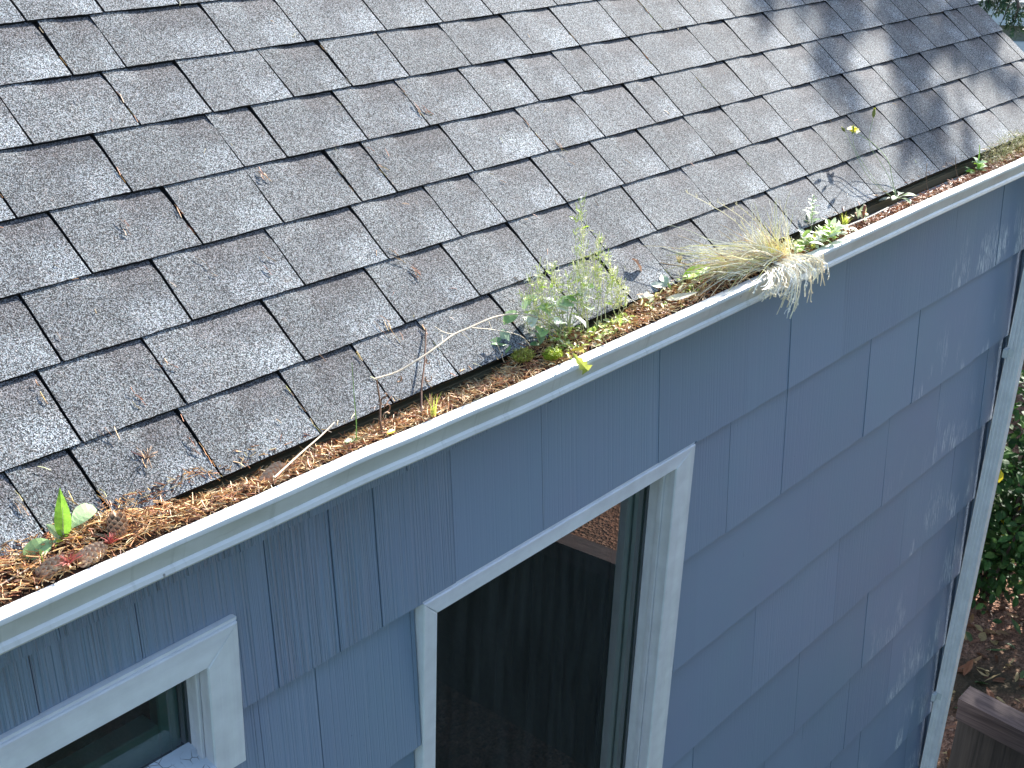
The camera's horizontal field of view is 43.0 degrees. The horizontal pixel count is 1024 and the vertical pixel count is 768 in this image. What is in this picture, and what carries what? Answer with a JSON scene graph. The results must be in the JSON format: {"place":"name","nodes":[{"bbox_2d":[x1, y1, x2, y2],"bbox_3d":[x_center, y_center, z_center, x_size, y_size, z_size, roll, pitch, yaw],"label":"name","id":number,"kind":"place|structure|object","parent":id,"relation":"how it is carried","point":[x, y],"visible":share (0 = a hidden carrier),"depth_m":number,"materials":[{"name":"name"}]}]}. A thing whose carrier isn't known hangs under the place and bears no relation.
{"place":"outdoors","nodes":[
{"label":"outdoors","id":0,"kind":"place"},
{"bbox_2d":[936,363,1023,767],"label":"ground","id":1,"kind":"structure","parent":0,"point":[1009,691],"depth_m":9.52,"materials":[{"name":"soil"}]},
{"bbox_2d":[0,0,1023,767],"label":"house","id":2,"kind":"structure","parent":1,"relation":"on","point":[742,524],"depth_m":2.97,"materials":[{"name":"wood"}]},
{"bbox_2d":[0,614,245,767],"bbox_3d":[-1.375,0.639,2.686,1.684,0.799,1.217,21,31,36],"label":"window","id":3,"kind":"structure","parent":2,"relation":"in","point":[191,686],"depth_m":2.31,"materials":[{"name":"paint"}]},
{"bbox_2d":[138,445,157,467],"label":"needle sprig","id":4,"kind":"object","parent":2,"relation":"on","point":[147,456],"visible":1,"depth_m":2.07,"materials":[{"name":"beige plant"}]},
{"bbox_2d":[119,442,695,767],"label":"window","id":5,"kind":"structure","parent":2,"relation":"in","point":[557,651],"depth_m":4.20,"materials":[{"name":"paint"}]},
{"bbox_2d":[0,1,961,515],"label":"roof needles","id":6,"kind":"object","parent":2,"relation":"on","point":[276,261],"visible":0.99,"depth_m":2.40,"materials":[{"name":"brown plant"}]},
{"bbox_2d":[490,329,510,352],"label":"seedling","id":7,"kind":"object","parent":2,"relation":"on","point":[504,335],"visible":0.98,"depth_m":2.63,"materials":[{"name":"green plant"}]},
{"bbox_2d":[0,138,1023,606],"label":"needle litter","id":8,"kind":"object","parent":2,"relation":"on","point":[154,522],"visible":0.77,"depth_m":2.23,"materials":[{"name":"brown plant"}]},
{"bbox_2d":[0,552,43,585],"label":"stick","id":9,"kind":"object","parent":8,"relation":"on","point":[20,572],"visible":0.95,"depth_m":1.83,"materials":[{"name":"beige wood"}]},
{"bbox_2d":[35,554,68,581],"bbox_3d":[-0.655,0.263,1.852,0.030,0.030,0.053,21,31,36],"label":"pine cone","id":10,"kind":"object","parent":8,"relation":"on","point":[45,567],"visible":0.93,"depth_m":1.84,"materials":[{"name":"brown plant"}]},
{"bbox_2d":[23,488,96,559],"bbox_3d":[-0.653,0.199,1.893,0.041,0.091,0.136,14,27,25],"label":"dandelion","id":11,"kind":"object","parent":8,"relation":"on","point":[64,522],"visible":0.97,"depth_m":1.90,"materials":[{"name":"green plant"}]},
{"bbox_2d":[56,551,82,565],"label":"red sprig","id":12,"kind":"object","parent":8,"relation":"on","point":[66,561],"visible":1,"depth_m":1.85,"materials":[{"name":"red plant"}]},
{"bbox_2d":[75,541,107,567],"bbox_3d":[-0.612,0.249,1.888,0.032,0.030,0.055,21,31,36],"label":"pine cone","id":13,"kind":"object","parent":8,"relation":"on","point":[89,552],"visible":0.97,"depth_m":1.88,"materials":[{"name":"brown plant"}]},
{"bbox_2d":[100,532,122,543],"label":"red sprig","id":14,"kind":"object","parent":8,"relation":"on","point":[110,538],"visible":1,"depth_m":1.91,"materials":[{"name":"red plant"}]},
{"bbox_2d":[106,510,128,540],"bbox_3d":[-0.590,0.212,1.942,0.037,0.047,0.035,21,31,36],"label":"pine cone","id":15,"kind":"object","parent":8,"relation":"on","point":[117,523],"visible":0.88,"depth_m":1.93,"materials":[{"name":"brown plant"}]},
{"bbox_2d":[259,461,284,485],"bbox_3d":[-0.397,0.150,2.147,0.027,0.029,0.065,11,26,19],"label":"pine cone","id":16,"kind":"object","parent":8,"relation":"on","point":[272,470],"visible":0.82,"depth_m":2.14,"materials":[{"name":"brown plant"}]},
{"bbox_2d":[274,422,334,478],"bbox_3d":[-0.350,0.111,2.204,0.005,0.019,0.194,12,26,21],"label":"stick","id":17,"kind":"object","parent":8,"relation":"on","point":[298,455],"visible":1,"depth_m":2.19,"materials":[{"name":"beige wood"}]},
{"bbox_2d":[344,367,362,444],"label":"weed","id":18,"kind":"object","parent":8,"relation":"on","point":[347,440],"visible":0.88,"depth_m":2.25,"materials":[{"name":"brown plant"}]},
{"bbox_2d":[376,380,390,434],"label":"dried weed","id":19,"kind":"object","parent":8,"relation":"on","point":[387,411],"visible":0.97,"depth_m":2.32,"materials":[{"name":"brown plant"}]},
{"bbox_2d":[420,328,433,415],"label":"dried weed","id":20,"kind":"object","parent":8,"relation":"on","point":[431,402],"visible":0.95,"depth_m":2.43,"materials":[{"name":"brown plant"}]},
{"bbox_2d":[427,394,440,416],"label":"grass tuft","id":21,"kind":"object","parent":8,"relation":"on","point":[434,410],"visible":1,"depth_m":2.38,"materials":[{"name":"yellow plant"}]},
{"bbox_2d":[373,313,552,381],"bbox_3d":[-0.083,-0.078,2.522,0.065,0.097,0.513,23,31,38],"label":"dry vine","id":22,"kind":"object","parent":8,"relation":"on","point":[450,336],"visible":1,"depth_m":2.52,"materials":[{"name":"grey plant"}]},
{"bbox_2d":[510,346,536,362],"bbox_3d":[0.022,-0.062,2.627,0.055,0.025,0.060,21,31,36],"label":"stonecrop","id":23,"kind":"object","parent":8,"relation":"on","point":[524,351],"visible":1,"depth_m":2.62,"materials":[{"name":"green plant"}]},
{"bbox_2d":[530,328,544,345],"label":"seedling","id":24,"kind":"object","parent":8,"relation":"on","point":[540,340],"visible":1,"depth_m":2.65,"materials":[{"name":"green plant"}]},
{"bbox_2d":[503,283,594,340],"bbox_3d":[0.097,-0.139,2.714,0.102,0.107,0.279,21,31,36],"label":"leafy weed","id":25,"kind":"object","parent":8,"relation":"on","point":[507,319],"visible":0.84,"depth_m":2.70,"materials":[{"name":"green plant"}]},
{"bbox_2d":[542,346,562,360],"bbox_3d":[0.081,-0.063,2.646,0.046,0.025,0.053,21,31,36],"label":"stonecrop","id":26,"kind":"object","parent":8,"relation":"on","point":[551,354],"visible":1,"depth_m":2.64,"materials":[{"name":"green plant"}]},
{"bbox_2d":[566,345,591,374],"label":"lobed leaf","id":27,"kind":"object","parent":8,"relation":"on","point":[583,365],"visible":1,"depth_m":2.63,"materials":[{"name":"yellow plant"}]},
{"bbox_2d":[562,192,617,329],"bbox_3d":[0.178,-0.267,2.764,0.067,0.296,0.171,21,31,36],"label":"bittercress","id":28,"kind":"object","parent":8,"relation":"on","point":[579,277],"visible":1,"depth_m":2.77,"materials":[{"name":"green plant"}]},
{"bbox_2d":[548,312,635,358],"bbox_3d":[0.176,-0.110,2.765,0.090,0.072,0.284,21,31,36],"label":"gutter weed","id":29,"kind":"object","parent":8,"relation":"on","point":[594,329],"visible":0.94,"depth_m":2.75,"materials":[{"name":"green plant"}]},
{"bbox_2d":[602,264,635,318],"bbox_3d":[0.235,-0.207,2.864,0.055,0.114,0.112,21,31,36],"label":"bittercress","id":30,"kind":"object","parent":8,"relation":"on","point":[616,292],"visible":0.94,"depth_m":2.86,"materials":[{"name":"green plant"}]},
{"bbox_2d":[643,275,668,297],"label":"seedling","id":31,"kind":"object","parent":8,"relation":"on","point":[664,280],"visible":0.96,"depth_m":3.00,"materials":[{"name":"green plant"}]},
{"bbox_2d":[636,275,695,314],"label":"gutter weed","id":32,"kind":"object","parent":8,"relation":"on","point":[657,293],"visible":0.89,"depth_m":2.96,"materials":[{"name":"green plant"}]},
{"bbox_2d":[676,255,685,270],"bbox_3d":[0.400,-0.270,3.062,0.038,0.070,0.015,-13,29,-31],"label":"seed head","id":33,"kind":"object","parent":8,"relation":"on","point":[679,259],"visible":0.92,"depth_m":3.05},
{"bbox_2d":[666,292,696,299],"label":"fallen leaf","id":34,"kind":"object","parent":8,"relation":"on","point":[679,296],"visible":1,"depth_m":2.95,"materials":[{"name":"beige plant"}]},
{"bbox_2d":[683,264,710,281],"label":"dandelion","id":35,"kind":"object","parent":8,"relation":"on","point":[695,273],"visible":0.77,"depth_m":3.08,"materials":[{"name":"green plant"}]},
{"bbox_2d":[676,252,752,292],"bbox_3d":[0.493,-0.266,3.120,0.085,0.062,0.291,21,31,36],"label":"gutter weed","id":36,"kind":"object","parent":8,"relation":"on","point":[682,282],"visible":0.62,"depth_m":3.06,"materials":[{"name":"green plant"}]},
{"bbox_2d":[772,220,857,255],"bbox_3d":[0.800,-0.379,3.449,0.099,0.091,0.363,21,31,36],"label":"gutter weed","id":37,"kind":"object","parent":8,"relation":"on","point":[803,242],"visible":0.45,"depth_m":3.39,"materials":[{"name":"green plant"}]},
{"bbox_2d":[794,217,856,251],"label":"clover like weed","id":38,"kind":"object","parent":8,"relation":"on","point":[827,231],"visible":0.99,"depth_m":3.41,"materials":[{"name":"green plant"}]},
{"bbox_2d":[841,211,852,223],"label":"grass tuft","id":39,"kind":"object","parent":8,"relation":"on","point":[844,221],"visible":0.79,"depth_m":3.54,"materials":[{"name":"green plant"}]},
{"bbox_2d":[846,204,867,220],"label":"dried seedling","id":40,"kind":"object","parent":8,"relation":"on","point":[858,213],"visible":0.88,"depth_m":3.62,"materials":[{"name":"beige plant"}]},
{"bbox_2d":[829,207,887,234],"bbox_3d":[0.952,-0.447,3.563,0.006,0.010,0.390,20,30,34],"label":"stick","id":41,"kind":"object","parent":8,"relation":"on","point":[863,219],"visible":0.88,"depth_m":3.58,"materials":[{"name":"beige wood"}]},
{"bbox_2d":[862,205,865,218],"bbox_3d":[0.982,-0.479,3.626,0.006,0.042,0.007,21,31,36],"label":"bark chip","id":42,"kind":"object","parent":8,"relation":"on","point":[864,210],"visible":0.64,"depth_m":3.62,"materials":[{"name":"brown wood"}]},
{"bbox_2d":[841,107,915,203],"bbox_3d":[1.074,-0.665,3.793,0.241,0.250,0.149,10,26,17],"label":"flowering dandelion","id":43,"kind":"object","parent":8,"relation":"on","point":[853,129],"visible":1,"depth_m":3.81,"materials":[{"name":"green plant"}]},
{"bbox_2d":[965,145,987,173],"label":"green seedling","id":44,"kind":"object","parent":8,"relation":"on","point":[980,165],"visible":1,"depth_m":4.19,"materials":[{"name":"green plant"}]},
{"bbox_2d":[974,129,1023,167],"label":"dry moss clump","id":45,"kind":"object","parent":8,"relation":"on","point":[1018,145],"visible":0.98,"depth_m":4.35,"materials":[{"name":"brown plant"}]},
{"bbox_2d":[518,256,569,338],"bbox_3d":[0.071,-0.174,2.690,0.069,0.181,0.143,21,31,36],"label":"bittercress","id":46,"kind":"object","parent":2,"relation":"on","point":[540,290],"visible":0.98,"depth_m":2.68,"materials":[{"name":"green plant"}]},
{"bbox_2d":[632,258,641,270],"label":"fallen leaf","id":47,"kind":"object","parent":2,"relation":"on","point":[637,262],"visible":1,"depth_m":2.99,"materials":[{"name":"brown plant"}]},
{"bbox_2d":[657,191,829,318],"bbox_3d":[0.548,-0.308,3.156,0.283,0.296,0.588,21,31,36],"label":"dry grass clump","id":48,"kind":"object","parent":2,"relation":"on","point":[764,253],"visible":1,"depth_m":3.17,"materials":[{"name":"beige plant"}]},
{"bbox_2d":[803,195,820,229],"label":"upright weed","id":49,"kind":"object","parent":2,"relation":"on","point":[810,215],"visible":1,"depth_m":3.49,"materials":[{"name":"green plant"}]},
{"bbox_2d":[943,415,1023,760],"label":"leaf litter","id":50,"kind":"object","parent":1,"relation":"on","point":[968,665],"visible":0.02,"depth_m":9.61,"materials":[{"name":"brown dry leaves"}]},
{"bbox_2d":[947,686,1023,767],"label":"fence","id":51,"kind":"object","parent":1,"relation":"on","point":[989,731],"visible":1,"depth_m":6.26,"materials":[{"name":"brown wood"}]},
{"bbox_2d":[971,370,1023,623],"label":"shrub","id":52,"kind":"object","parent":1,"relation":"on","point":[1004,542],"visible":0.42,"depth_m":9.83,"materials":[{"name":"green plant"}]},
{"bbox_2d":[978,0,1023,38],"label":"conifer tree","id":53,"kind":"object","parent":1,"relation":"on","point":[1005,5],"visible":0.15,"depth_m":7.85,"materials":[{"name":"green plant"}]},
{"bbox_2d":[1009,375,1023,435],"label":"shrub","id":54,"kind":"object","parent":1,"relation":"on","point":[1018,404],"depth_m":10.31,"materials":[{"name":"green plant"}]},
{"bbox_2d":[976,0,1023,51],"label":"neighbour house","id":55,"kind":"structure","parent":0,"point":[1018,41],"depth_m":14.93,"materials":[{"name":"blue"}]}
]}

